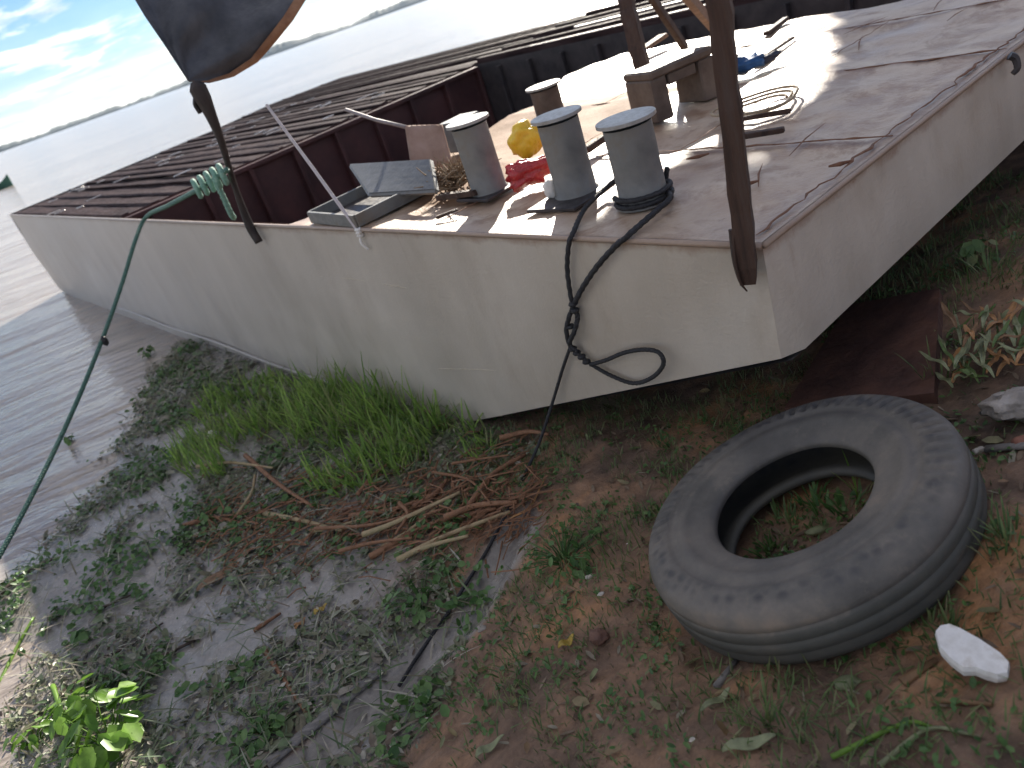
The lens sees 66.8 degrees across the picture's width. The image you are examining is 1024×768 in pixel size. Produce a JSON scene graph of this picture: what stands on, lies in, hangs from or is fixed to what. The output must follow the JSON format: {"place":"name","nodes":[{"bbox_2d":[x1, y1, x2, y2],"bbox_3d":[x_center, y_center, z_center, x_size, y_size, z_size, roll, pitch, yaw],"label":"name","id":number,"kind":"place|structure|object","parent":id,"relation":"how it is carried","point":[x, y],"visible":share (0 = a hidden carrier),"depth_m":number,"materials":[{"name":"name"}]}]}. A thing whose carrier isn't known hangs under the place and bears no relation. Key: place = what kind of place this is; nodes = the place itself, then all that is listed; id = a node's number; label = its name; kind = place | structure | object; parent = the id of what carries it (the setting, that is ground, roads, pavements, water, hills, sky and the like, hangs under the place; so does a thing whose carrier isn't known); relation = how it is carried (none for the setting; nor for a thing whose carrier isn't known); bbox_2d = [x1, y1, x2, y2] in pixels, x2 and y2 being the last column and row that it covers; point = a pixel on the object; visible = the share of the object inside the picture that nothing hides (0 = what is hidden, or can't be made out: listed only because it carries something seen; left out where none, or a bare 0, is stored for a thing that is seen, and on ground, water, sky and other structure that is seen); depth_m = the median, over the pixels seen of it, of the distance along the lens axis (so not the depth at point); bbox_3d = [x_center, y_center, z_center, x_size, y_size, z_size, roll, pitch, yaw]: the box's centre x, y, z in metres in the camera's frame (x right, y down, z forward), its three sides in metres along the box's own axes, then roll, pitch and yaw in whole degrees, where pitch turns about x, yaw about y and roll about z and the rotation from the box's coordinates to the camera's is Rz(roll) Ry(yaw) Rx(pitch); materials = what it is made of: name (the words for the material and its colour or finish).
{"place":"outdoors","nodes":[
{"label":"outdoors","id":0,"kind":"place"},
{"bbox_2d":[0,0,400,144],"label":"sky","id":1,"kind":"structure","parent":0,"point":[62,62],"materials":[{"name":"white"}]},
{"bbox_2d":[0,0,425,151],"bbox_3d":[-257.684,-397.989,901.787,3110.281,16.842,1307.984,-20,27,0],"label":"shore","id":2,"kind":"structure","parent":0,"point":[290,44],"depth_m":1275.31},
{"bbox_2d":[0,0,617,767],"bbox_3d":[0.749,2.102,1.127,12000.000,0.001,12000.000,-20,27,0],"label":"river","id":3,"kind":"structure","parent":0,"point":[50,332],"depth_m":14.95,"materials":[{"name":"liquid"}]},
{"bbox_2d":[0,141,1023,767],"bbox_3d":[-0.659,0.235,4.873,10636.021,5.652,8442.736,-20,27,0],"label":"ground","id":4,"kind":"structure","parent":0,"point":[514,755],"depth_m":3.20,"materials":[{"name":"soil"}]},
{"bbox_2d":[0,617,33,681],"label":"stalk","id":5,"kind":"object","parent":4,"relation":"on","point":[15,649],"visible":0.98,"depth_m":4.55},
{"bbox_2d":[3,716,55,753],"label":"weed","id":6,"kind":"object","parent":4,"relation":"on","point":[33,739],"visible":0.84,"depth_m":3.73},
{"bbox_2d":[49,600,73,621],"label":"weed","id":7,"kind":"object","parent":4,"relation":"on","point":[62,611],"visible":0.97,"depth_m":4.68,"materials":[{"name":"green plant"}]},
{"bbox_2d":[41,673,111,740],"bbox_3d":[-2.080,1.557,3.727,0.327,0.205,0.339,-29,28,-18],"label":"weed","id":8,"kind":"object","parent":4,"relation":"on","point":[59,717],"visible":0.73,"depth_m":3.66,"materials":[{"name":"plant"}]},
{"bbox_2d":[33,681,155,767],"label":"weed","id":9,"kind":"object","parent":4,"relation":"on","point":[116,738],"visible":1,"depth_m":3.38,"materials":[{"name":"plant"}]},
{"bbox_2d":[174,339,205,355],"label":"weed","id":10,"kind":"object","parent":4,"relation":"on","point":[179,349],"visible":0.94,"depth_m":8.42,"materials":[{"name":"green plant"}]},
{"bbox_2d":[183,516,253,528],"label":"dead stem","id":11,"kind":"object","parent":4,"relation":"on","point":[192,522],"visible":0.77,"depth_m":5.06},
{"bbox_2d":[195,461,273,468],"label":"dead stem","id":12,"kind":"object","parent":4,"relation":"on","point":[238,463],"visible":0.77,"depth_m":5.51,"materials":[{"name":"plant"}]},
{"bbox_2d":[235,474,255,515],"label":"dead stem","id":13,"kind":"object","parent":4,"relation":"on","point":[244,504],"visible":0.98,"depth_m":5.05,"materials":[{"name":"plant"}]},
{"bbox_2d":[225,685,289,765],"bbox_3d":[-1.050,1.413,3.213,0.267,0.120,0.315,-20,27,0],"label":"weed","id":14,"kind":"object","parent":4,"relation":"on","point":[279,720],"visible":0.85,"depth_m":3.18,"materials":[{"name":"green plant"}]},
{"bbox_2d":[0,357,517,767],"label":"green mat leaves","id":15,"kind":"object","parent":4,"relation":"on","point":[424,688],"visible":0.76,"depth_m":4.67,"materials":[{"name":"green plant"}]},
{"bbox_2d":[412,477,448,508],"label":"dead stem","id":16,"kind":"object","parent":15,"relation":"on","point":[442,485],"visible":0.78,"depth_m":4.17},
{"bbox_2d":[246,372,280,406],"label":"grass","id":17,"kind":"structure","parent":4,"relation":"on","point":[263,389],"depth_m":6.14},
{"bbox_2d":[0,339,549,767],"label":"weed mat","id":18,"kind":"object","parent":4,"relation":"on","point":[198,631],"visible":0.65,"depth_m":4.03,"materials":[{"name":"plant"}]},
{"bbox_2d":[69,627,91,647],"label":"weed","id":19,"kind":"object","parent":18,"relation":"on","point":[79,635],"visible":0.96,"depth_m":4.37,"materials":[{"name":"green plant"}]},
{"bbox_2d":[178,534,237,598],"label":"stem","id":20,"kind":"object","parent":18,"relation":"on","point":[212,570],"visible":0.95,"depth_m":4.56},
{"bbox_2d":[196,548,250,591],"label":"leaf","id":21,"kind":"object","parent":18,"relation":"on","point":[209,579],"visible":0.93,"depth_m":4.48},
{"bbox_2d":[0,339,541,767],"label":"mat stalks","id":22,"kind":"object","parent":18,"relation":"on","point":[305,763],"visible":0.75,"depth_m":4.07,"materials":[{"name":"plant"}]},
{"bbox_2d":[262,649,305,712],"bbox_3d":[-1.024,1.324,3.479,0.027,0.059,0.621,-33,30,-25],"label":"stick","id":23,"kind":"object","parent":18,"relation":"on","point":[277,670],"visible":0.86,"depth_m":3.48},
{"bbox_2d":[361,491,460,536],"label":"dead stem","id":24,"kind":"object","parent":18,"relation":"on","point":[366,533],"visible":1,"depth_m":4.03,"materials":[{"name":"plant"}]},
{"bbox_2d":[243,453,314,507],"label":"dead stem","id":25,"kind":"object","parent":4,"relation":"on","point":[251,460],"visible":0.98,"depth_m":5.10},
{"bbox_2d":[260,510,343,531],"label":"dead stem","id":26,"kind":"object","parent":4,"relation":"on","point":[295,519],"visible":0.71,"depth_m":4.63,"materials":[{"name":"plant"}]},
{"bbox_2d":[264,665,384,767],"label":"board","id":27,"kind":"object","parent":4,"relation":"on","point":[314,726],"visible":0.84,"depth_m":3.15,"materials":[{"name":"wood"}]},
{"bbox_2d":[160,351,499,498],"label":"tall grass","id":28,"kind":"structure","parent":4,"relation":"on","point":[315,389],"depth_m":5.33,"materials":[{"name":"plant"}]},
{"bbox_2d":[314,514,405,530],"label":"dead stem","id":29,"kind":"object","parent":4,"relation":"on","point":[350,526],"visible":1,"depth_m":4.20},
{"bbox_2d":[311,485,430,533],"bbox_3d":[-0.803,0.727,4.339,0.785,0.146,0.096,-14,27,11],"label":"dead stem","id":30,"kind":"object","parent":4,"relation":"on","point":[365,516],"visible":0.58,"depth_m":4.31,"materials":[{"name":"plant"}]},
{"bbox_2d":[190,423,560,597],"bbox_3d":[-1.023,0.663,4.520,3.251,0.402,1.478,1,33,35],"label":"stem debris","id":31,"kind":"object","parent":4,"relation":"on","point":[477,516],"visible":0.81,"depth_m":4.21,"materials":[{"name":"wood"}]},
{"bbox_2d":[338,536,411,552],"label":"dead stem","id":32,"kind":"object","parent":31,"relation":"on","point":[349,548],"visible":1,"depth_m":4.03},
{"bbox_2d":[499,429,549,440],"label":"dead stem","id":33,"kind":"object","parent":31,"relation":"on","point":[514,434],"visible":0.91,"depth_m":4.29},
{"bbox_2d":[348,493,430,517],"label":"dead stem","id":34,"kind":"object","parent":4,"relation":"on","point":[410,503],"visible":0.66,"depth_m":4.25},
{"bbox_2d":[384,567,454,624],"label":"weed","id":35,"kind":"object","parent":4,"relation":"on","point":[422,614],"visible":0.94,"depth_m":3.47,"materials":[{"name":"green plant"}]},
{"bbox_2d":[368,506,496,559],"bbox_3d":[-0.402,0.735,3.931,0.745,0.178,0.106,-13,27,12],"label":"dead stem","id":36,"kind":"object","parent":4,"relation":"on","point":[376,553],"visible":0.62,"depth_m":3.98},
{"bbox_2d":[411,534,468,554],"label":"dead stem","id":37,"kind":"object","parent":4,"relation":"on","point":[429,546],"visible":1,"depth_m":3.71,"materials":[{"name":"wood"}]},
{"bbox_2d":[396,510,510,562],"bbox_3d":[-0.286,0.739,3.765,0.627,0.149,0.035,-15,27,8],"label":"dead stem","id":38,"kind":"object","parent":4,"relation":"on","point":[401,558],"visible":0.81,"depth_m":3.75,"materials":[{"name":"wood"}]},
{"bbox_2d":[431,471,490,503],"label":"dead stem","id":39,"kind":"object","parent":4,"relation":"on","point":[461,477],"visible":0.99,"depth_m":4.14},
{"bbox_2d":[452,454,508,464],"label":"dead stem","id":40,"kind":"object","parent":4,"relation":"on","point":[464,461],"visible":1,"depth_m":4.22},
{"bbox_2d":[443,500,518,520],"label":"dead stem","id":41,"kind":"object","parent":4,"relation":"on","point":[456,512],"visible":0.98,"depth_m":3.84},
{"bbox_2d":[475,734,503,757],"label":"leaf","id":42,"kind":"object","parent":4,"relation":"on","point":[489,747],"visible":0.99,"depth_m":2.46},
{"bbox_2d":[466,452,526,504],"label":"dead stem","id":43,"kind":"object","parent":4,"relation":"on","point":[499,469],"visible":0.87,"depth_m":4.04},
{"bbox_2d":[9,0,1023,421],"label":"barge","id":44,"kind":"object","parent":4,"relation":"on","point":[903,134],"visible":0.86,"depth_m":4.26,"materials":[{"name":"paint"}]},
{"bbox_2d":[189,80,262,243],"bbox_3d":[-1.941,-1.473,5.293,0.335,1.134,0.120,9,39,44],"label":"tarp pole","id":45,"kind":"object","parent":44,"relation":"attached to","point":[202,101],"visible":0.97,"depth_m":5.12,"materials":[{"name":"wood"}]},
{"bbox_2d":[0,163,235,558],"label":"mooring rope","id":46,"kind":"object","parent":45,"relation":"attached to","point":[214,183],"visible":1,"depth_m":5.90,"materials":[{"name":"fabric"}]},
{"bbox_2d":[135,0,305,82],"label":"tarp","id":47,"kind":"object","parent":45,"relation":"hanging from","point":[207,41],"visible":0.99,"depth_m":5.14,"materials":[{"name":"fabric"}]},
{"bbox_2d":[265,104,368,249],"bbox_3d":[-1.127,-1.207,4.523,0.051,0.900,0.503,-35,31,-28],"label":"thin pole","id":48,"kind":"object","parent":44,"relation":"on","point":[360,234],"visible":1,"depth_m":4.49,"materials":[{"name":"white plastic"}]},
{"bbox_2d":[345,108,452,166],"bbox_3d":[-0.783,-1.647,5.180,0.722,0.501,0.290,-7,29,24],"label":"scoop","id":49,"kind":"object","parent":44,"relation":"on","point":[426,142],"visible":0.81,"depth_m":5.18,"materials":[{"name":"plastic"}]},
{"bbox_2d":[436,189,477,200],"bbox_3d":[-0.304,-1.052,4.307,0.332,0.036,0.052,7,37,45],"label":"plank","id":50,"kind":"object","parent":44,"relation":"on","point":[455,194],"visible":1,"depth_m":4.29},
{"bbox_2d":[415,152,501,192],"bbox_3d":[-0.360,-1.231,4.543,0.508,0.217,0.520,-33,30,-24],"label":"brush bundle","id":51,"kind":"object","parent":44,"relation":"on","point":[451,177],"visible":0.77,"depth_m":4.50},
{"bbox_2d":[441,111,478,152],"bbox_3d":[-0.352,-1.814,5.598,0.200,0.215,0.240,9,39,44],"label":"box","id":52,"kind":"object","parent":44,"relation":"on","point":[451,142],"visible":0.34,"depth_m":5.56,"materials":[{"name":"paint"}]},
{"bbox_2d":[507,119,541,158],"bbox_3d":[0.083,-1.468,4.652,0.228,0.226,0.189,-20,27,0],"label":"plastic bag","id":53,"kind":"object","parent":44,"relation":"on","point":[523,141],"visible":0.96,"depth_m":4.59,"materials":[{"name":"plastic"}]},
{"bbox_2d":[505,155,549,191],"bbox_3d":[0.106,-1.115,4.059,0.302,0.153,0.177,-20,27,0],"label":"plastic bag","id":54,"kind":"object","parent":44,"relation":"on","point":[521,173],"visible":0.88,"depth_m":4.00,"materials":[{"name":"plastic"}]},
{"bbox_2d":[397,166,674,686],"bbox_3d":[0.028,0.109,3.411,1.920,1.487,0.783,-25,27,-10],"label":"tie rope","id":55,"kind":"object","parent":44,"relation":"attached to","point":[667,197],"visible":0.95,"depth_m":3.29,"materials":[{"name":"fabric"}]},
{"bbox_2d":[542,179,555,197],"bbox_3d":[0.187,-0.930,3.716,0.073,0.104,0.061,-20,27,0],"label":"lump","id":56,"kind":"object","parent":44,"relation":"on","point":[548,189],"visible":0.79,"depth_m":3.69,"materials":[{"name":"white plastic"}]},
{"bbox_2d":[586,135,604,152],"bbox_3d":[0.495,-1.354,4.316,0.218,0.044,0.039,-38,31,-16],"label":"stick","id":57,"kind":"object","parent":44,"relation":"on","point":[595,144],"visible":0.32,"depth_m":4.29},
{"bbox_2d":[617,0,649,69],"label":"post","id":58,"kind":"object","parent":44,"relation":"on","point":[635,40],"visible":0.83,"depth_m":5.82,"materials":[{"name":"wood"}]},
{"bbox_2d":[645,33,667,49],"bbox_3d":[1.214,-2.971,6.778,0.375,0.034,0.106,-40,33,-24],"label":"board","id":59,"kind":"object","parent":44,"relation":"on","point":[655,40],"visible":0.58,"depth_m":6.77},
{"bbox_2d":[648,0,688,49],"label":"brace","id":60,"kind":"object","parent":44,"relation":"on","point":[668,23],"visible":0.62,"depth_m":5.73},
{"bbox_2d":[623,45,716,122],"bbox_3d":[0.937,-1.751,4.545,0.468,0.294,0.275,-29,28,-17],"label":"stool","id":61,"kind":"object","parent":44,"relation":"on","point":[690,72],"visible":0.92,"depth_m":4.44,"materials":[{"name":"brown wood"}]},
{"bbox_2d":[682,0,709,30],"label":"brace","id":62,"kind":"object","parent":44,"relation":"on","point":[697,8],"visible":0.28,"depth_m":5.29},
{"bbox_2d":[705,0,756,291],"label":"post","id":63,"kind":"object","parent":44,"relation":"on","point":[721,15],"visible":1,"depth_m":2.32,"materials":[{"name":"wood"}]},
{"bbox_2d":[710,85,798,116],"bbox_3d":[1.275,-1.445,4.007,0.472,0.047,0.386,-20,27,0],"label":"rope coil","id":64,"kind":"object","parent":44,"relation":"on","point":[791,96],"visible":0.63,"depth_m":4.10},
{"bbox_2d":[737,50,781,75],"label":"work clothes","id":65,"kind":"object","parent":44,"relation":"on","point":[751,61],"visible":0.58,"depth_m":4.80,"materials":[{"name":"blue fabric"}]},
{"bbox_2d":[745,126,784,138],"bbox_3d":[1.115,-1.152,3.585,0.287,0.029,0.031,2,34,37],"label":"stick","id":66,"kind":"object","parent":44,"relation":"on","point":[764,132],"visible":0.58,"depth_m":3.54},
{"bbox_2d":[744,108,791,120],"bbox_3d":[1.211,-1.328,3.848,0.342,0.027,0.027,3,35,38],"label":"stick","id":67,"kind":"object","parent":44,"relation":"on","point":[767,114],"visible":0.58,"depth_m":3.81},
{"bbox_2d":[763,16,788,35],"bbox_3d":[2.023,-2.742,5.943,0.055,0.034,0.464,4,35,38],"label":"stick","id":68,"kind":"object","parent":44,"relation":"on","point":[776,25],"visible":1,"depth_m":5.90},
{"bbox_2d":[57,172,1023,767],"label":"ground cover","id":69,"kind":"object","parent":4,"relation":"on","point":[655,626],"visible":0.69,"depth_m":2.72,"materials":[{"name":"green plant"}]},
{"bbox_2d":[519,524,603,586],"bbox_3d":[0.196,0.687,3.146,0.370,0.106,0.323,8,37,42],"label":"weed","id":70,"kind":"object","parent":4,"relation":"on","point":[552,558],"visible":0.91,"depth_m":3.15,"materials":[{"name":"green plant"}]},
{"bbox_2d":[589,628,609,645],"bbox_3d":[0.297,0.867,2.659,0.072,0.053,0.062,5,36,40],"label":"stone","id":71,"kind":"object","parent":4,"relation":"on","point":[598,636],"visible":1,"depth_m":2.64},
{"bbox_2d":[645,427,693,459],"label":"grass tuft","id":72,"kind":"object","parent":4,"relation":"on","point":[661,438],"visible":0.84,"depth_m":3.65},
{"bbox_2d":[382,337,1023,767],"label":"straw litter","id":73,"kind":"object","parent":4,"relation":"on","point":[742,695],"visible":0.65,"depth_m":2.58,"materials":[{"name":"plant"}]},
{"bbox_2d":[399,378,1007,754],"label":"leaf litter","id":74,"kind":"object","parent":4,"relation":"on","point":[579,700],"visible":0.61,"depth_m":2.51,"materials":[{"name":"plant"}]},
{"bbox_2d":[700,687,729,711],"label":"leaf","id":75,"kind":"object","parent":4,"relation":"on","point":[710,701],"visible":0.95,"depth_m":2.16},
{"bbox_2d":[713,659,738,687],"bbox_3d":[0.634,0.840,2.272,0.023,0.023,0.133,12,41,46],"label":"stick","id":76,"kind":"object","parent":4,"relation":"on","point":[718,682],"visible":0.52,"depth_m":2.25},
{"bbox_2d":[722,733,775,751],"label":"leaf","id":77,"kind":"object","parent":4,"relation":"on","point":[758,741],"visible":0.97,"depth_m":1.93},
{"bbox_2d":[739,527,786,558],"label":"grass tuft","id":78,"kind":"object","parent":4,"relation":"on","point":[765,550],"visible":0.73,"depth_m":2.66,"materials":[{"name":"green plant"}]},
{"bbox_2d":[726,671,806,752],"bbox_3d":[0.654,0.842,1.985,0.249,0.080,0.176,-33,30,-25],"label":"grass tuft","id":79,"kind":"object","parent":4,"relation":"on","point":[770,717],"visible":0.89,"depth_m":2.01,"materials":[{"name":"plant"}]},
{"bbox_2d":[750,495,822,546],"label":"grass tuft","id":80,"kind":"object","parent":4,"relation":"on","point":[786,516],"visible":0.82,"depth_m":2.72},
{"bbox_2d":[787,477,835,519],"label":"grass tuft","id":81,"kind":"object","parent":4,"relation":"on","point":[800,500],"visible":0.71,"depth_m":2.71,"materials":[{"name":"green plant"}]},
{"bbox_2d":[805,522,828,535],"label":"leaf","id":82,"kind":"object","parent":4,"relation":"on","point":[817,530],"visible":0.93,"depth_m":2.56,"materials":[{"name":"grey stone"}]},
{"bbox_2d":[649,394,986,664],"bbox_3d":[0.923,0.417,2.483,1.036,0.237,1.036,-24,21,34],"label":"tyre","id":83,"kind":"object","parent":4,"relation":"on","point":[895,554],"visible":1,"depth_m":2.20,"materials":[{"name":"rubber"}]},
{"bbox_2d":[803,478,867,530],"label":"grass tuft","id":84,"kind":"object","parent":4,"relation":"on","point":[839,499],"visible":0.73,"depth_m":2.57,"materials":[{"name":"green plant"}]},
{"bbox_2d":[834,675,861,690],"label":"curled leaf","id":85,"kind":"object","parent":4,"relation":"on","point":[841,686],"visible":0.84,"depth_m":2.00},
{"bbox_2d":[824,450,873,502],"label":"grass tuft","id":86,"kind":"object","parent":4,"relation":"on","point":[855,488],"visible":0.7,"depth_m":2.57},
{"bbox_2d":[784,288,942,410],"bbox_3d":[1.632,-0.142,3.377,0.638,0.306,1.053,5,36,39],"label":"steel plate","id":87,"kind":"object","parent":4,"relation":"on","point":[863,343],"visible":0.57,"depth_m":3.33,"materials":[{"name":"metal"}]},
{"bbox_2d":[830,720,931,759],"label":"stalk","id":88,"kind":"object","parent":4,"relation":"on","point":[845,750],"visible":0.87,"depth_m":1.80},
{"bbox_2d":[898,657,937,685],"bbox_3d":[1.008,0.712,1.922,0.105,0.018,0.028,-25,27,-10],"label":"husk","id":89,"kind":"object","parent":4,"relation":"on","point":[911,676],"visible":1,"depth_m":1.92,"materials":[{"name":"brown plant"}]},
{"bbox_2d":[878,726,972,766],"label":"stalk","id":90,"kind":"object","parent":4,"relation":"on","point":[885,760],"visible":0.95,"depth_m":1.74,"materials":[{"name":"green plant"}]},
{"bbox_2d":[895,336,969,379],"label":"grass tuft","id":91,"kind":"object","parent":4,"relation":"on","point":[941,367],"visible":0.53,"depth_m":2.96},
{"bbox_2d":[912,594,955,636],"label":"grass tuft","id":92,"kind":"object","parent":4,"relation":"on","point":[933,616],"visible":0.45,"depth_m":2.04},
{"bbox_2d":[940,302,957,327],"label":"leaf","id":93,"kind":"object","parent":4,"relation":"on","point":[948,313],"visible":1,"depth_m":3.08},
{"bbox_2d":[911,590,999,654],"bbox_3d":[1.097,0.611,1.948,0.177,0.084,0.198,-24,27,-8],"label":"grass tuft","id":94,"kind":"object","parent":4,"relation":"on","point":[953,622],"visible":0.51,"depth_m":1.97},
{"bbox_2d":[954,311,961,344],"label":"leaf","id":95,"kind":"object","parent":4,"relation":"on","point":[959,332],"visible":0.77,"depth_m":2.95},
{"bbox_2d":[951,361,967,382],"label":"leaf","id":96,"kind":"object","parent":4,"relation":"on","point":[954,374],"visible":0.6,"depth_m":2.78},
{"bbox_2d":[930,696,992,705],"bbox_3d":[1.024,0.726,1.770,0.127,0.060,0.015,6,36,41],"label":"stick","id":97,"kind":"object","parent":4,"relation":"on","point":[969,702],"visible":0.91,"depth_m":1.76,"materials":[{"name":"wood"}]},
{"bbox_2d":[960,357,978,382],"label":"leaf","id":98,"kind":"object","parent":4,"relation":"on","point":[972,370],"visible":0.9,"depth_m":2.74,"materials":[{"name":"green plant"}]},
{"bbox_2d":[968,352,994,377],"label":"leaf","id":99,"kind":"object","parent":98,"relation":"on","point":[978,362],"visible":1,"depth_m":2.67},
{"bbox_2d":[944,234,998,267],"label":"weed","id":100,"kind":"object","parent":4,"relation":"on","point":[971,246],"visible":0.85,"depth_m":3.52,"materials":[{"name":"green plant"}]},
{"bbox_2d":[935,624,1009,682],"bbox_3d":[1.068,0.636,1.815,0.093,0.032,0.180,-26,28,-13],"label":"rock","id":101,"kind":"object","parent":4,"relation":"on","point":[964,652],"visible":1,"depth_m":1.80,"materials":[{"name":"stone"}]},
{"bbox_2d":[934,231,1023,284],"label":"grass tuft","id":102,"kind":"object","parent":4,"relation":"on","point":[986,262],"visible":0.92,"depth_m":3.44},
{"bbox_2d":[978,337,985,367],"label":"leaf","id":103,"kind":"object","parent":4,"relation":"on","point":[982,353],"visible":0.95,"depth_m":2.75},
{"bbox_2d":[966,489,1023,565],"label":"grass tuft","id":104,"kind":"object","parent":4,"relation":"on","point":[1008,524],"visible":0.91,"depth_m":2.07,"materials":[{"name":"plant"}]},
{"bbox_2d":[977,386,1023,422],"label":"stone","id":105,"kind":"object","parent":4,"relation":"on","point":[1008,404],"visible":0.94,"depth_m":2.44,"materials":[{"name":"stone"}]},
{"bbox_2d":[984,442,1023,452],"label":"stick","id":106,"kind":"object","parent":4,"relation":"on","point":[1004,446],"visible":1,"depth_m":2.39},
{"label":"leaf","id":107,"kind":"object","parent":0,"visible":0},
{"bbox_2d":[938,339,956,367],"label":"leaf","id":108,"kind":"object","parent":107,"relation":"on","point":[945,351],"visible":1,"depth_m":2.86,"materials":[{"name":"green plant"}]},
{"bbox_2d":[953,340,967,368],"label":"leaf","id":109,"kind":"object","parent":108,"relation":"on","point":[960,354],"visible":1,"depth_m":2.79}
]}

